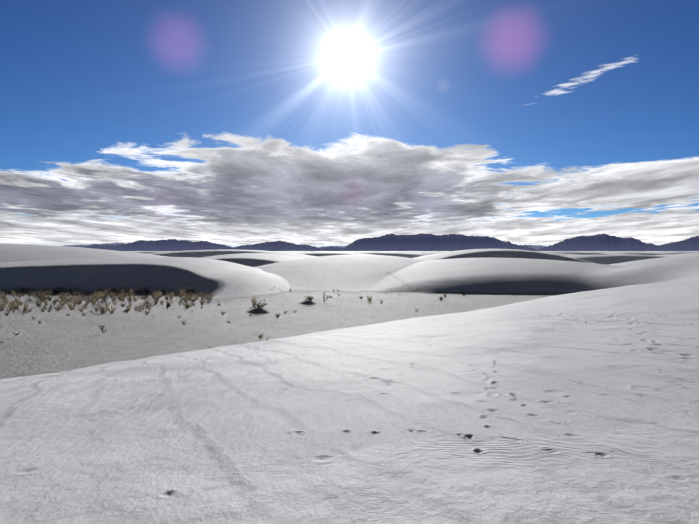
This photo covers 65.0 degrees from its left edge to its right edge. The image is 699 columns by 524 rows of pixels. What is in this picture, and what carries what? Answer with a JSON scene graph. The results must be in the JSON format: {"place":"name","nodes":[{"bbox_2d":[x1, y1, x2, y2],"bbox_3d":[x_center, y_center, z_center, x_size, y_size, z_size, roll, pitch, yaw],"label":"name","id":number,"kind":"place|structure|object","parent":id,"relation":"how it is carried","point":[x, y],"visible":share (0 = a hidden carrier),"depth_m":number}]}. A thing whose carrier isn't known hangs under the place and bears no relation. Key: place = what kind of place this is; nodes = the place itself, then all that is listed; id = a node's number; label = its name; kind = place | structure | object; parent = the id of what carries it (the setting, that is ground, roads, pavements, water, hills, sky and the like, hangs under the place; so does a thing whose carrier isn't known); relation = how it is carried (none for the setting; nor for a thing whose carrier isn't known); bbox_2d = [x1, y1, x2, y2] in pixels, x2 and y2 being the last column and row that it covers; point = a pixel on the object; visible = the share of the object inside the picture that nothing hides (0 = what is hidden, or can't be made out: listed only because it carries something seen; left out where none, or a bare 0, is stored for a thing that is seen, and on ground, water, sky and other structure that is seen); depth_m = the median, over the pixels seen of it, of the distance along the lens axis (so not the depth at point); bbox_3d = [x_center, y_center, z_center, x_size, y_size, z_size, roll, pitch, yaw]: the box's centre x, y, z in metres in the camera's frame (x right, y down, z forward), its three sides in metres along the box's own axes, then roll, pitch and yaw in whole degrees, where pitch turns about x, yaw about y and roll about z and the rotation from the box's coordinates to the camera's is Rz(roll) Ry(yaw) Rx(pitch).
{"place":"outdoors","nodes":[
{"label":"outdoors","id":0,"kind":"place"},
{"bbox_2d":[64,243,546,249],"bbox_3d":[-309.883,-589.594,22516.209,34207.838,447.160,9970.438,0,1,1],"label":"mountains","id":1,"kind":"structure","parent":0,"point":[537,247],"depth_m":23692.28},
{"bbox_2d":[0,243,698,523],"bbox_3d":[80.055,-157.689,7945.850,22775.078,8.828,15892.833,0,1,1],"label":"ground","id":2,"kind":"structure","parent":0,"point":[513,386],"depth_m":7.58},
{"bbox_2d":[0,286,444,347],"bbox_3d":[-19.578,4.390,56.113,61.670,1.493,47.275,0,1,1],"label":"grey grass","id":3,"kind":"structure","parent":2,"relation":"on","point":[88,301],"depth_m":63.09},
{"bbox_2d":[0,285,464,337],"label":"dry grass","id":4,"kind":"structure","parent":2,"relation":"on","point":[96,295],"depth_m":66.31},
{"bbox_2d":[245,300,316,312],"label":"shrubs","id":5,"kind":"object","parent":2,"relation":"on","point":[261,310],"visible":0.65,"depth_m":53.27},
{"bbox_2d":[0,0,698,247],"label":"sky","id":6,"kind":"structure","parent":0,"point":[232,123]},
{"bbox_2d":[82,233,698,250],"bbox_3d":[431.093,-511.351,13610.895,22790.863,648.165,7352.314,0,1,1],"label":"mountains","id":7,"kind":"structure","parent":0,"point":[458,242],"depth_m":14207.31}
]}

